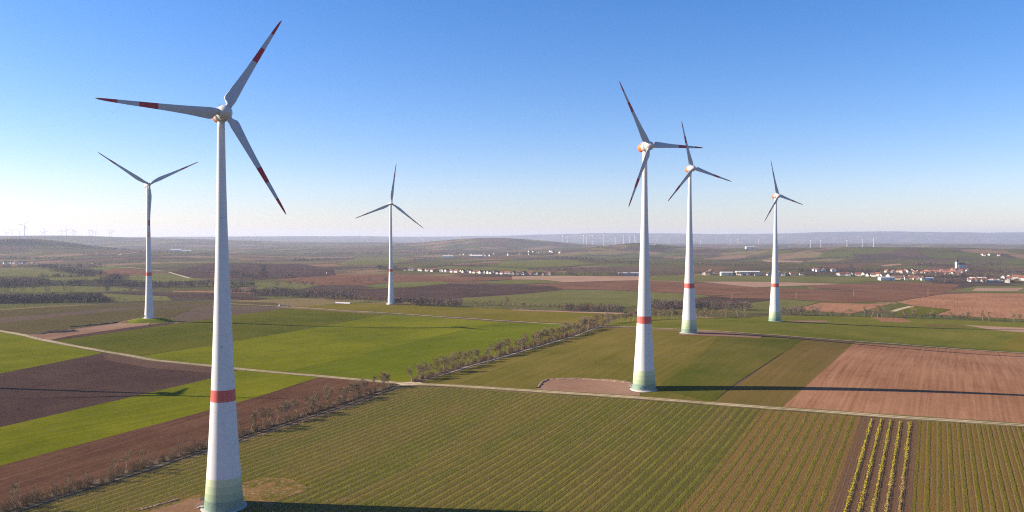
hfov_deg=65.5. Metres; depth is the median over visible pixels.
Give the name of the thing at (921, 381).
ploughed field
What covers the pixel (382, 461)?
vine row
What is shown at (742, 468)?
vine row
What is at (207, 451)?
vine row
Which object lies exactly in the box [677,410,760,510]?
vine row
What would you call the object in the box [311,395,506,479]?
vine row
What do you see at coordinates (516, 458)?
vine row
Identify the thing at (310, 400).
bare tree
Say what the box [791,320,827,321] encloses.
gravel pad
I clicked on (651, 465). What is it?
vine row
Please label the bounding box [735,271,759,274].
warehouse
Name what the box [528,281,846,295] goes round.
ploughed field
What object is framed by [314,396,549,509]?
vine row
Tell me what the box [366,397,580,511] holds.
vine row
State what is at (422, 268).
conifer clump
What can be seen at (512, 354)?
field track
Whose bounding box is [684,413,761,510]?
vine row
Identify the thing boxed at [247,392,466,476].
vine row
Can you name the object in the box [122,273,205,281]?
field
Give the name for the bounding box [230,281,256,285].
field
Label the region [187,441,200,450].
bare shrub
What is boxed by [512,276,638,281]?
ploughed field
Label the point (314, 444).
vine row
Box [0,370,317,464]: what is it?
field
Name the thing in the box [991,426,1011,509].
vine row
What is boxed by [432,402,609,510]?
vine row
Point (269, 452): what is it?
vine row
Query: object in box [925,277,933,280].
warehouse
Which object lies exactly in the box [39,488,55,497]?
bare shrub
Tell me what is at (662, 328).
gravel track
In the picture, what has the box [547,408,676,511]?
vine row
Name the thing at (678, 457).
vine row
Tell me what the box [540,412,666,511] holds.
vine row
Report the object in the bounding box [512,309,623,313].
field margin
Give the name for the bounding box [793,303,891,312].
ploughed field
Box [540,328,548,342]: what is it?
bare tree
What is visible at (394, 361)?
field
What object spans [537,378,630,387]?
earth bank
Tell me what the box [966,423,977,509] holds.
vine row
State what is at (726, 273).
warehouse
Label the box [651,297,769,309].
ploughed field
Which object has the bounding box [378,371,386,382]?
bare tree
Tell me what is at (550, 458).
vine row
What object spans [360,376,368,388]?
bare tree
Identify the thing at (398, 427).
vine row
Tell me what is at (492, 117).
sky
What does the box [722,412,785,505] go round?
vine row
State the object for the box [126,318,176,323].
grass mound
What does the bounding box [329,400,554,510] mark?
vine row
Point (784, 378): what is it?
field
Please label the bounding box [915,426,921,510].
vine row
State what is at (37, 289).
field
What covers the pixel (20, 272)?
field
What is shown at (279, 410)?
bare tree
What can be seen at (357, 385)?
bare tree
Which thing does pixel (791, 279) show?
field
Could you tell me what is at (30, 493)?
bare shrub
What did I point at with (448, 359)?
bare tree
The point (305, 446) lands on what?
vine row
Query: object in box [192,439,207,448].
bare shrub
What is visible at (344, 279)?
ploughed field
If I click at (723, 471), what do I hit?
vine row
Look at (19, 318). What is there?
bare strip
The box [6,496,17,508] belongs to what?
bare shrub
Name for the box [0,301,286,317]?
vineyard ground
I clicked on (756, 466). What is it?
vine row
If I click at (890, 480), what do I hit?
crop row
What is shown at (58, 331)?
soil heap
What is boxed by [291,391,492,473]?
vine row
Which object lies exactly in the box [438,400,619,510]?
vine row
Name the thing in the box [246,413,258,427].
bare tree
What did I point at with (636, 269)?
ploughed field
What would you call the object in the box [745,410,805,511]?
vine row
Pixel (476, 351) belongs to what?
bare tree
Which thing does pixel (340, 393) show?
bare tree
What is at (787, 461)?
vine row
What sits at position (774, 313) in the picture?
wind turbine
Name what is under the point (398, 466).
vine row
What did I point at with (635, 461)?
vine row
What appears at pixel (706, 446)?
vine row
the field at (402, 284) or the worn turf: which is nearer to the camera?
the worn turf
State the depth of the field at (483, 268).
2549.25 m
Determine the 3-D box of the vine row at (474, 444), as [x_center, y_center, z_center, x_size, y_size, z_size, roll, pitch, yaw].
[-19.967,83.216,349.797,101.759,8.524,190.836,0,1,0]
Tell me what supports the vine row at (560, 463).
on the ground at (900, 249)
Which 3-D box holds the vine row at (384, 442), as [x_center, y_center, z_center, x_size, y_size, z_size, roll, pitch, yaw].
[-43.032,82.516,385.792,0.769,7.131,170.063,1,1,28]
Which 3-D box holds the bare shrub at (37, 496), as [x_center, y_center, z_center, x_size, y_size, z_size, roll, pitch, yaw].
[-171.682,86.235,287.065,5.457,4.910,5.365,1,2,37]
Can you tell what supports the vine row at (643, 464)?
on the ground at (900, 249)
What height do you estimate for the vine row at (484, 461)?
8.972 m
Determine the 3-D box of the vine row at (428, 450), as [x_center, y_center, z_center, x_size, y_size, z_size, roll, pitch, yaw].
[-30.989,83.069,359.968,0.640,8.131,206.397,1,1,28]
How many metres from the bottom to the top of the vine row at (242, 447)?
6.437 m
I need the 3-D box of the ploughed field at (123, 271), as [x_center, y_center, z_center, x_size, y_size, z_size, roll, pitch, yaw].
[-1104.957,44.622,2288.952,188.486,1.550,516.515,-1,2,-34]
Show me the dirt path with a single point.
(188, 506)
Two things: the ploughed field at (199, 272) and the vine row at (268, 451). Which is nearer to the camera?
the vine row at (268, 451)
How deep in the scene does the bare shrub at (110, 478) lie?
308.75 m
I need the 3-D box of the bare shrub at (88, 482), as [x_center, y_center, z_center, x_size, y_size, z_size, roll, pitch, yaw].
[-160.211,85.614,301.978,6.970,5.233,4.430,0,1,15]
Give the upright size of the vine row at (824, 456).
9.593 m
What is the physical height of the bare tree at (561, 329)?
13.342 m
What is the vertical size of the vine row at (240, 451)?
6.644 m
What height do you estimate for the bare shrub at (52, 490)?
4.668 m
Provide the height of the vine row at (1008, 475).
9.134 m
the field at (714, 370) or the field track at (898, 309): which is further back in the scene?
the field track at (898, 309)
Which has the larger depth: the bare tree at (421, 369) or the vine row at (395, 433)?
the bare tree at (421, 369)
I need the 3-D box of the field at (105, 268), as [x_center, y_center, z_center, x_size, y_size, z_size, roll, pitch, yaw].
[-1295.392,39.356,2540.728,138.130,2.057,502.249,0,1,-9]
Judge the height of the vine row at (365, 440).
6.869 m
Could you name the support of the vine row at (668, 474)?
on the ground at (900, 249)
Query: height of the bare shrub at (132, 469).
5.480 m
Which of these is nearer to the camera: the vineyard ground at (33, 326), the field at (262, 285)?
the vineyard ground at (33, 326)
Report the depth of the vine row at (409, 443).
352.71 m
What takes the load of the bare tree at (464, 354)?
on the field at (394, 361)
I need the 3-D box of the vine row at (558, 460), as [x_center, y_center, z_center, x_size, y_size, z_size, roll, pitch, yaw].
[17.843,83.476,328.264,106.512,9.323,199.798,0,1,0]
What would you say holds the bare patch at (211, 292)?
on the ground at (900, 249)
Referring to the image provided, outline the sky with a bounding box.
[0,0,1023,236]
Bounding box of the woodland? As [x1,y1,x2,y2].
[0,292,113,303]
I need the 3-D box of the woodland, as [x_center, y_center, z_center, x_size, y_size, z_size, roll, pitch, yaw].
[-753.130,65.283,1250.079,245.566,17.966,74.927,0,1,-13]
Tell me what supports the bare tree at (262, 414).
on the ploughed field at (42, 471)
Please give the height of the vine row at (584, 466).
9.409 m
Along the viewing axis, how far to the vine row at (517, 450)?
350.88 m
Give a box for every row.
[17,386,414,511]
[24,386,420,511]
[36,386,421,510]
[45,387,425,511]
[48,386,429,511]
[58,387,432,509]
[60,388,408,497]
[65,389,431,511]
[74,386,439,510]
[86,388,440,510]
[87,390,435,510]
[88,388,449,511]
[92,389,448,511]
[100,388,452,511]
[127,391,447,508]
[131,389,463,509]
[132,389,459,506]
[132,389,466,511]
[153,388,470,506]
[204,388,402,451]
[246,389,474,479]
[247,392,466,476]
[254,388,480,477]
[268,390,482,474]
[271,399,515,509]
[272,395,527,511]
[277,394,523,500]
[278,391,489,476]
[285,393,537,510]
[286,393,540,511]
[289,391,496,475]
[290,393,535,506]
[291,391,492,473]
[294,398,481,474]
[296,394,474,467]
[297,395,494,476]
[298,393,549,511]
[298,398,535,508]
[300,395,496,479]
[303,391,509,479]
[307,395,504,481]
[310,392,516,483]
[311,392,520,484]
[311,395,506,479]
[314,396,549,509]
[319,401,543,511]
[320,397,554,511]
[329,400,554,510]
[340,396,566,508]
[341,394,570,510]
[352,404,558,508]
[357,398,571,511]
[363,394,581,511]
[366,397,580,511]
[373,400,582,511]
[386,409,568,510]
[390,401,589,510]
[403,395,599,509]
[409,401,598,511]
[410,402,593,509]
[414,399,608,511]
[425,400,611,510]
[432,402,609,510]
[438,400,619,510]
[444,398,624,511]
[449,399,628,510]
[455,400,632,511]
[468,399,635,508]
[478,402,636,506]
[479,400,642,511]
[492,408,638,508]
[495,399,651,508]
[502,403,652,509]
[504,404,655,511]
[513,402,662,511]
[519,402,666,511]
[528,403,668,510]
[536,405,671,508]
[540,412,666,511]
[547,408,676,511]
[563,414,677,511]
[566,406,683,503]
[568,408,690,511]
[578,408,693,508]
[581,409,697,511]
[590,407,704,509]
[597,405,709,509]
[604,407,713,510]
[609,409,714,511]
[615,404,723,511]
[622,408,724,511]
[628,414,723,511]
[635,413,729,511]
[651,409,738,502]
[653,407,743,509]
[656,408,748,509]
[661,410,751,511]
[668,409,755,511]
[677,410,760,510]
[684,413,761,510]
[689,414,765,511]
[696,408,774,511]
[704,413,777,511]
[709,419,777,511]
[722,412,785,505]
[728,415,789,507]
[733,410,796,510]
[738,412,800,511]
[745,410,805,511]
[753,413,809,511]
[762,415,813,507]
[767,418,816,508]
[771,414,822,511]
[785,412,832,511]
[795,420,834,507]
[802,415,841,506]
[807,418,845,511]
[814,417,850,511]
[822,418,854,504]
[827,418,859,511]
[834,421,863,511]
[840,417,869,511]
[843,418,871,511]
[848,420,873,510]
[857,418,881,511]
[869,418,888,506]
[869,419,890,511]
[875,421,892,511]
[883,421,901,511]
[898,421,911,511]
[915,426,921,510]
[929,423,931,508]
[936,422,936,509]
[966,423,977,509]
[971,423,984,511]
[976,427,990,510]
[981,424,997,511]
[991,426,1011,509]
[998,434,1017,508]
[1001,424,1023,507]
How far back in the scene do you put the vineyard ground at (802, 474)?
330.87 m
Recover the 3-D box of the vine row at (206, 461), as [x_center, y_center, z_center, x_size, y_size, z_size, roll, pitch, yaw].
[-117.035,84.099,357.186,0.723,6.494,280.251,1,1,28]
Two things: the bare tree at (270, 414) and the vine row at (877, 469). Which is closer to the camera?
the vine row at (877, 469)
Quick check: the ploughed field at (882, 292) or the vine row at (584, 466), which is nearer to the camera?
the vine row at (584, 466)
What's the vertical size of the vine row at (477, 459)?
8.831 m
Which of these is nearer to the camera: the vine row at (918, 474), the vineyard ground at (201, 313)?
the vine row at (918, 474)
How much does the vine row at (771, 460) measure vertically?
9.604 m
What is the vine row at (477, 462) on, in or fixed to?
on the ground at (900, 249)
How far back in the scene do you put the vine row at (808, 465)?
323.43 m
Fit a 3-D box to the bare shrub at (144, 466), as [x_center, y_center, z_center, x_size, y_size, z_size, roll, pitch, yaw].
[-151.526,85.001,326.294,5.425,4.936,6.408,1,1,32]
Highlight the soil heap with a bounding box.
[41,330,79,332]
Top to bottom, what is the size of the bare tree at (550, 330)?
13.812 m
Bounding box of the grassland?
[604,315,1023,351]
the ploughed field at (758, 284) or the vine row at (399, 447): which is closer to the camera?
the vine row at (399, 447)
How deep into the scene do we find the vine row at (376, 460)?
337.95 m
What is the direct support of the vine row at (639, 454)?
on the ground at (900, 249)
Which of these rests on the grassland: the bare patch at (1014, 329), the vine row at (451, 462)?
the bare patch at (1014, 329)
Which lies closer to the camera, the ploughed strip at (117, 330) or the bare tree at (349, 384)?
the bare tree at (349, 384)
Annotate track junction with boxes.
[396,382,422,384]
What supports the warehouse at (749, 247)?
on the ground at (900, 249)
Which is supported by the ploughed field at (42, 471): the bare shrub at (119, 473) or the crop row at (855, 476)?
the bare shrub at (119, 473)
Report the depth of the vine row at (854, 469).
306.79 m
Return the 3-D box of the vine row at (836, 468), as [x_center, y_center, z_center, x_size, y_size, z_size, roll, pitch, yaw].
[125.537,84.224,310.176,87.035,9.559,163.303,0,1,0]
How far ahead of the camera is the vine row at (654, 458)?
330.01 m
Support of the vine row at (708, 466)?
on the ground at (900, 249)
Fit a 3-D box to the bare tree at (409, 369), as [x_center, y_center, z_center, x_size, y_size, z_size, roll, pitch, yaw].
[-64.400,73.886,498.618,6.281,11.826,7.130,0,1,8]
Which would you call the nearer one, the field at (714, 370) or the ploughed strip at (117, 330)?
the field at (714, 370)
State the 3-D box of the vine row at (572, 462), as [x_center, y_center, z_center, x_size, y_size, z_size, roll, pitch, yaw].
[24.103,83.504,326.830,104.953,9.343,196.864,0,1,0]
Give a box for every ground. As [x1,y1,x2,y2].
[0,231,1023,511]
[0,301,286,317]
[0,306,197,333]
[25,386,1023,511]
[172,306,286,321]
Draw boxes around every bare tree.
[5,481,19,509]
[112,458,118,472]
[120,447,132,468]
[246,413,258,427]
[250,409,258,429]
[258,406,269,424]
[267,406,274,425]
[272,404,284,419]
[280,400,291,415]
[289,397,299,415]
[303,395,314,414]
[312,390,322,401]
[320,384,332,402]
[323,391,334,400]
[337,387,344,397]
[345,382,354,396]
[353,382,362,396]
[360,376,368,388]
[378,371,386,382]
[405,364,413,380]
[416,365,425,378]
[423,361,429,377]
[432,357,439,374]
[441,353,454,372]
[450,353,456,368]
[456,350,464,362]
[460,351,467,362]
[473,348,480,356]
[505,337,511,352]
[519,336,526,344]
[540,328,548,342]
[547,325,554,334]
[557,325,566,337]
[875,305,883,315]
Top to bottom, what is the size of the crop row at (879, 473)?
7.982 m
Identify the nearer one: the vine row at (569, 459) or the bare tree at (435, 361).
the vine row at (569, 459)
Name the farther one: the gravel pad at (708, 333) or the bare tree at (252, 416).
the gravel pad at (708, 333)
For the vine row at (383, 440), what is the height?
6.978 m
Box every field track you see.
[10,385,401,511]
[419,326,600,381]
[892,306,913,311]
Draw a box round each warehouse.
[442,255,452,257]
[621,272,638,274]
[720,272,732,275]
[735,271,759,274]
[745,246,754,248]
[878,277,894,280]
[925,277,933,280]
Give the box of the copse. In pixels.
[0,239,1023,282]
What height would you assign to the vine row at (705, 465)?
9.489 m
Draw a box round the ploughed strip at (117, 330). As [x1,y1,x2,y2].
[52,322,173,339]
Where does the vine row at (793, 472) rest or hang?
on the ground at (900, 249)
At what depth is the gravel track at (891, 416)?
438.39 m
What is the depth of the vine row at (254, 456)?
356.31 m
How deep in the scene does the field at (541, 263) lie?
2982.13 m
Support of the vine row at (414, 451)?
on the ground at (900, 249)
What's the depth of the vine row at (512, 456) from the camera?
335.64 m
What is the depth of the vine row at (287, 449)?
360.64 m
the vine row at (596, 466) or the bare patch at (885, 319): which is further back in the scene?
the bare patch at (885, 319)
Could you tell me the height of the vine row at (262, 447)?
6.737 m
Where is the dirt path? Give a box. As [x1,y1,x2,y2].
[150,497,203,511]
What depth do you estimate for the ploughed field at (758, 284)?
1749.49 m
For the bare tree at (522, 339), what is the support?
on the ground at (900, 249)
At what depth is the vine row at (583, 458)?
337.24 m
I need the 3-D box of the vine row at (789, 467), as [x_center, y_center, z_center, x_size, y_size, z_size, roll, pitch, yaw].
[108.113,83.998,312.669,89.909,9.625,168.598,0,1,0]
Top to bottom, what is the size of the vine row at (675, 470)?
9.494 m
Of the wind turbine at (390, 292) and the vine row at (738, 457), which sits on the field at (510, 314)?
the wind turbine at (390, 292)
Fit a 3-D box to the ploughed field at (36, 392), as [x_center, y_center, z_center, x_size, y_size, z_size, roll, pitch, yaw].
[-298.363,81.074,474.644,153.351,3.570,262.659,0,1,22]
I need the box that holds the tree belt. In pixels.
[0,263,1020,320]
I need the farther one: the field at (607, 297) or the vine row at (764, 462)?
the field at (607, 297)
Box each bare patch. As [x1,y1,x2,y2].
[173,291,253,293]
[873,317,910,321]
[923,324,964,326]
[967,325,1023,332]
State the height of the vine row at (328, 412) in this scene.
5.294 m
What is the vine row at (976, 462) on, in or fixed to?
on the ground at (900, 249)
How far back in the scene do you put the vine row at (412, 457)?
343.69 m
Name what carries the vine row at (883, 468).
on the ground at (900, 249)
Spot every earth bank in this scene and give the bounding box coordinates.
[70,322,118,326]
[138,498,178,510]
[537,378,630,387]
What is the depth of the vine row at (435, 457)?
335.63 m
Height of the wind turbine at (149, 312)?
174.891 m
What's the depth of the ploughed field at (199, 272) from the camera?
2389.78 m
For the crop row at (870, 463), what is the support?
on the ground at (900, 249)
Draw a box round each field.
[0,269,79,276]
[0,286,140,292]
[0,332,99,372]
[0,353,236,426]
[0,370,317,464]
[0,377,394,511]
[41,276,104,280]
[54,308,382,355]
[82,266,123,270]
[97,268,163,275]
[104,294,172,301]
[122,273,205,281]
[125,293,265,299]
[143,315,498,371]
[172,263,268,277]
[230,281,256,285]
[257,264,335,279]
[257,282,318,289]
[276,274,511,284]
[285,322,579,381]
[296,303,617,324]
[302,284,561,301]
[337,257,408,264]
[365,281,448,287]
[420,328,802,400]
[429,266,549,272]
[461,290,708,306]
[473,280,562,283]
[499,260,590,266]
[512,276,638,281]
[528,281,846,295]
[531,266,684,272]
[651,276,888,282]
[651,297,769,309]
[661,339,801,401]
[695,281,830,286]
[714,339,853,406]
[716,282,958,302]
[718,299,817,312]
[763,260,802,262]
[783,343,1023,422]
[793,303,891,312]
[897,307,948,315]
[898,293,1023,318]
[946,286,1023,292]
[972,288,1022,290]
[1001,333,1023,350]
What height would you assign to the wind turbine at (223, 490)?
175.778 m
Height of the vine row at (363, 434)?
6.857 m
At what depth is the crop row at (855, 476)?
322.22 m
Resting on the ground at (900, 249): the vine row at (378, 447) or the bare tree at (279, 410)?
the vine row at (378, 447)
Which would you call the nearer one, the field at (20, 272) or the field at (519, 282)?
the field at (519, 282)
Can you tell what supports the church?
on the ground at (900, 249)
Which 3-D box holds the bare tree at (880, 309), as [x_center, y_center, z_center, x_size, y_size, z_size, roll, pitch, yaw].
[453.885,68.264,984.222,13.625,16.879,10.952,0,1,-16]
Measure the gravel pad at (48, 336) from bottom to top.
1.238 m
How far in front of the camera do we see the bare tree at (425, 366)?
508.58 m
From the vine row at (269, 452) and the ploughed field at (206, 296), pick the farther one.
the ploughed field at (206, 296)
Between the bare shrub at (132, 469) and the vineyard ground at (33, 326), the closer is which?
the bare shrub at (132, 469)
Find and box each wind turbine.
[96,20,285,511]
[98,152,197,318]
[357,166,422,304]
[619,81,702,391]
[668,124,730,333]
[764,162,802,321]
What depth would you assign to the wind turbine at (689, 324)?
667.70 m
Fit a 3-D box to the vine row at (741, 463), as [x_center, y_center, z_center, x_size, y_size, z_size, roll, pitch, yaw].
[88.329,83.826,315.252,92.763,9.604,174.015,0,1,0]
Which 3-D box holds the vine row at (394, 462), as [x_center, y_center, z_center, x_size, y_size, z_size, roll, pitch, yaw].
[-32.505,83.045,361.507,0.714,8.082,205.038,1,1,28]
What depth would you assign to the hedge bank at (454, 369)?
567.68 m
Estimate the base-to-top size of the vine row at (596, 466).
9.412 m
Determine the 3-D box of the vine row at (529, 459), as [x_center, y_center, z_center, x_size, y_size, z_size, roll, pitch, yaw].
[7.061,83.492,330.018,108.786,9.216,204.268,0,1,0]
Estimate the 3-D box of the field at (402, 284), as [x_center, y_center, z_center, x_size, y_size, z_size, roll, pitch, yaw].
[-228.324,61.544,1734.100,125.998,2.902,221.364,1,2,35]
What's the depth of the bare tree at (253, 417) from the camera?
386.83 m
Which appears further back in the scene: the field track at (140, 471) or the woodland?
the woodland
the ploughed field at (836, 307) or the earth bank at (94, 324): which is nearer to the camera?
the earth bank at (94, 324)
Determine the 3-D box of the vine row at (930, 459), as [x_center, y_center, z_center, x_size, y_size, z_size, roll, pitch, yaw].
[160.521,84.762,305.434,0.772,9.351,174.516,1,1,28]
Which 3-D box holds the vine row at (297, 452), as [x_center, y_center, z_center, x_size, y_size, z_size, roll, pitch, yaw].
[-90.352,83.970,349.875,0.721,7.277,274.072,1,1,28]
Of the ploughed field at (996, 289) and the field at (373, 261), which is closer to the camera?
the ploughed field at (996, 289)
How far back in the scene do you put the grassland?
808.62 m
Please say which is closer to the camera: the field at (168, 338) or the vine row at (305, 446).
the vine row at (305, 446)
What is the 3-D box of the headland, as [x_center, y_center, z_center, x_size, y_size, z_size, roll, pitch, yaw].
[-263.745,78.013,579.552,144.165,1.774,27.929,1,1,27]
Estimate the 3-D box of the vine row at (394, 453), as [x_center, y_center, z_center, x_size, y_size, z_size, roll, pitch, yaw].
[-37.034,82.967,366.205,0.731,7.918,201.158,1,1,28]
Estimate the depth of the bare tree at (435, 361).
519.80 m
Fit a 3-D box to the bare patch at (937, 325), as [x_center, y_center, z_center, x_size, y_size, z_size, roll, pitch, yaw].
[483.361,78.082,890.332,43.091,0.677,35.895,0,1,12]
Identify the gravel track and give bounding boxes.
[0,330,1023,425]
[244,304,1019,352]
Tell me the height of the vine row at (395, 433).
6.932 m
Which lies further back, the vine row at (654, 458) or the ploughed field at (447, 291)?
the ploughed field at (447, 291)
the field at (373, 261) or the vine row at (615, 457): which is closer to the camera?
the vine row at (615, 457)
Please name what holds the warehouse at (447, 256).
on the ground at (900, 249)
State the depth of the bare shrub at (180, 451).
345.91 m
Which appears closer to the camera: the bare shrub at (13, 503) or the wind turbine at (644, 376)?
the bare shrub at (13, 503)
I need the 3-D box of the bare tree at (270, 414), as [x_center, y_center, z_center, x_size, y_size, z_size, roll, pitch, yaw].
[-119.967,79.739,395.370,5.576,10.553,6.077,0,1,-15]
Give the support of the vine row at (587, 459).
on the vineyard ground at (802, 474)
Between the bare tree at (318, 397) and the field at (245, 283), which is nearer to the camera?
the bare tree at (318, 397)
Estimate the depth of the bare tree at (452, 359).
538.85 m
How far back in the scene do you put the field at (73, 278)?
1898.09 m
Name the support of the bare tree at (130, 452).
on the ploughed field at (42, 471)
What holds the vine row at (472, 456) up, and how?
on the ground at (900, 249)
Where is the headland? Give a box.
[103,353,211,372]
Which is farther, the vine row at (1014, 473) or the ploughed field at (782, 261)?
the ploughed field at (782, 261)
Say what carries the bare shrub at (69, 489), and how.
on the ploughed field at (42, 471)
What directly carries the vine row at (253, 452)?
on the ground at (900, 249)
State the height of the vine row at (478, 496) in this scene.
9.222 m
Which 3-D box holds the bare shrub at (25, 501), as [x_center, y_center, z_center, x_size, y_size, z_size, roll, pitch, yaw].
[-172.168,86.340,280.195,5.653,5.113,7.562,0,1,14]
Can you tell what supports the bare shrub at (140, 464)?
on the ploughed field at (42, 471)
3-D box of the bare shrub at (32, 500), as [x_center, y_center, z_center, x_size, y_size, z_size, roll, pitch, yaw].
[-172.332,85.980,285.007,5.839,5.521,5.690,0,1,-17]
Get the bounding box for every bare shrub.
[0,500,12,511]
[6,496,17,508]
[13,494,34,507]
[17,492,33,505]
[22,490,38,502]
[30,491,41,500]
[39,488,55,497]
[47,486,60,495]
[60,482,76,492]
[69,477,82,489]
[83,476,96,487]
[104,472,115,481]
[112,467,121,476]
[124,460,139,470]
[132,460,144,470]
[137,458,150,467]
[176,446,185,454]
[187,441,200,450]
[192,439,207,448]
[334,398,342,404]
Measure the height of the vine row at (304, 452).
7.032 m
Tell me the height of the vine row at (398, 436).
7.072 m
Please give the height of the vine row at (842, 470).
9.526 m
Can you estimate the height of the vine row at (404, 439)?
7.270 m
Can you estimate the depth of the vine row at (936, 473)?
311.22 m
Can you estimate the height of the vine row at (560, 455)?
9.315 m
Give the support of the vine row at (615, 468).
on the vineyard ground at (802, 474)
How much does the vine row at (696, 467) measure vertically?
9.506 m
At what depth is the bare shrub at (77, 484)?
299.62 m
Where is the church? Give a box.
[955,258,965,267]
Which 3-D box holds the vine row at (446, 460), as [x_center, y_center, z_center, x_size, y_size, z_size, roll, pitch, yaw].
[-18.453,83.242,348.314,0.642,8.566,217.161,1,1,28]
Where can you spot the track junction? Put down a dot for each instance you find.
(408, 383)
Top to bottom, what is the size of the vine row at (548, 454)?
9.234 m
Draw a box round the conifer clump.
[373,262,992,276]
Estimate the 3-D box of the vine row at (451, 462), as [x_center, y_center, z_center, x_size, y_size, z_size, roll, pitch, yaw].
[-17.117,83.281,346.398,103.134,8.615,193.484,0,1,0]
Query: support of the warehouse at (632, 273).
on the ground at (900, 249)
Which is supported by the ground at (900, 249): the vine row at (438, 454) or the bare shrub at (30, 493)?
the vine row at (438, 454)
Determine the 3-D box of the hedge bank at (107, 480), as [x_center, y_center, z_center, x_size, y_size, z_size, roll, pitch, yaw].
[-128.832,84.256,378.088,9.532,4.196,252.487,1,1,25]
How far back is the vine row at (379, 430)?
387.60 m
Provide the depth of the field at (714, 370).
510.05 m
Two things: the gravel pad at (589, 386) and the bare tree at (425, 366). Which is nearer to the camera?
the gravel pad at (589, 386)
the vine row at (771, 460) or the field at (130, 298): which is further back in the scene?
the field at (130, 298)
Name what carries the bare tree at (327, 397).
on the ploughed field at (42, 471)
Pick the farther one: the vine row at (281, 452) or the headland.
the headland
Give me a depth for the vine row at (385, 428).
380.43 m
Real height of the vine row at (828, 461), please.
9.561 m
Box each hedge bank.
[0,385,395,511]
[407,325,601,381]
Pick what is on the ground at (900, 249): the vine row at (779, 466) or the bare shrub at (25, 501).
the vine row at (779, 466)
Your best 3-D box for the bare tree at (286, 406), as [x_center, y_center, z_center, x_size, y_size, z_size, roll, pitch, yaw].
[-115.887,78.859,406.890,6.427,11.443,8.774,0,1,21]
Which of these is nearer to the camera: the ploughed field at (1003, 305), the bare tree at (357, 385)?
the bare tree at (357, 385)
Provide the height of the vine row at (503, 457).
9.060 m
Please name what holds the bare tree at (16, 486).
on the ploughed field at (42, 471)
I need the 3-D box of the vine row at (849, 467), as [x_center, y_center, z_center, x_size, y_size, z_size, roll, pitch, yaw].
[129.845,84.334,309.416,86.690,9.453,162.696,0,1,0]
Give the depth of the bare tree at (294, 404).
415.34 m
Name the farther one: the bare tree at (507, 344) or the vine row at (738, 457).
the bare tree at (507, 344)
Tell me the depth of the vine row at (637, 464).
318.17 m
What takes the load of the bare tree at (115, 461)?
on the ploughed field at (42, 471)
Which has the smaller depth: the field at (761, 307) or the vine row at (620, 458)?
the vine row at (620, 458)
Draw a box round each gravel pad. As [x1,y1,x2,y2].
[32,322,149,339]
[537,379,639,395]
[679,330,761,337]
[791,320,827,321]
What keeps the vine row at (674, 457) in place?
on the ground at (900, 249)
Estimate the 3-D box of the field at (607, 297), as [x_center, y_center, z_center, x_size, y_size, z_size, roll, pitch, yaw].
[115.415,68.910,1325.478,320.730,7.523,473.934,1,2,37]
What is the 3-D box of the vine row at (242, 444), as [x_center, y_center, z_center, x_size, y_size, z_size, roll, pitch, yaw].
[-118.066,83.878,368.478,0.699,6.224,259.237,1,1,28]
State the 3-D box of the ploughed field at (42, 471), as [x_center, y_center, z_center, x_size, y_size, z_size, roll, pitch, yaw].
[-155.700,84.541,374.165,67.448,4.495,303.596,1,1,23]
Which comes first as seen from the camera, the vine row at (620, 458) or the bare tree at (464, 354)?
the vine row at (620, 458)
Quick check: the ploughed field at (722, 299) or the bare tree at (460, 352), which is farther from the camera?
the ploughed field at (722, 299)
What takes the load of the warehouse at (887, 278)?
on the ground at (900, 249)
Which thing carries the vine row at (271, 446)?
on the ground at (900, 249)
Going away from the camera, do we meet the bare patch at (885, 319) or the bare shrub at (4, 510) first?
the bare shrub at (4, 510)
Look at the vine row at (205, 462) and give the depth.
321.46 m
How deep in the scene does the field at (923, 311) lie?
1073.32 m
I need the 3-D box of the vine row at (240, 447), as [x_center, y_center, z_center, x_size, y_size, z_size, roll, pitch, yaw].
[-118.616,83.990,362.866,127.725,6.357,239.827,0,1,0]
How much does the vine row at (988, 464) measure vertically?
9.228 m
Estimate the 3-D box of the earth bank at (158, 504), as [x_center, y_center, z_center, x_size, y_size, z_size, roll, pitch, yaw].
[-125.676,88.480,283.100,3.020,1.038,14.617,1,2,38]
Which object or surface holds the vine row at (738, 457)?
on the ground at (900, 249)
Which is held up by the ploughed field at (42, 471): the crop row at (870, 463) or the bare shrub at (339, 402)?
the bare shrub at (339, 402)
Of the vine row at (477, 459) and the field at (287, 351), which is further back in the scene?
the field at (287, 351)
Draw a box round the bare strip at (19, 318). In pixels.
[0,305,210,322]
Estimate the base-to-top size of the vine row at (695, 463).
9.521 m
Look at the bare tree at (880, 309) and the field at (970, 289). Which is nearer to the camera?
the bare tree at (880, 309)
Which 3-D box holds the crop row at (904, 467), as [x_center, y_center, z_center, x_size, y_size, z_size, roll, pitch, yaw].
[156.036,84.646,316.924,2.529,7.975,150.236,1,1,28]
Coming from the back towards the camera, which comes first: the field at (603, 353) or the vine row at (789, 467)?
the field at (603, 353)
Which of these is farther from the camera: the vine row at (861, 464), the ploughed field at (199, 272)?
the ploughed field at (199, 272)
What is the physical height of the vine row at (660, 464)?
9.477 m
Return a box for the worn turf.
[144,478,306,511]
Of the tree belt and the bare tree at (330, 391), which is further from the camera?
the tree belt
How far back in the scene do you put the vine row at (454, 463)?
333.64 m

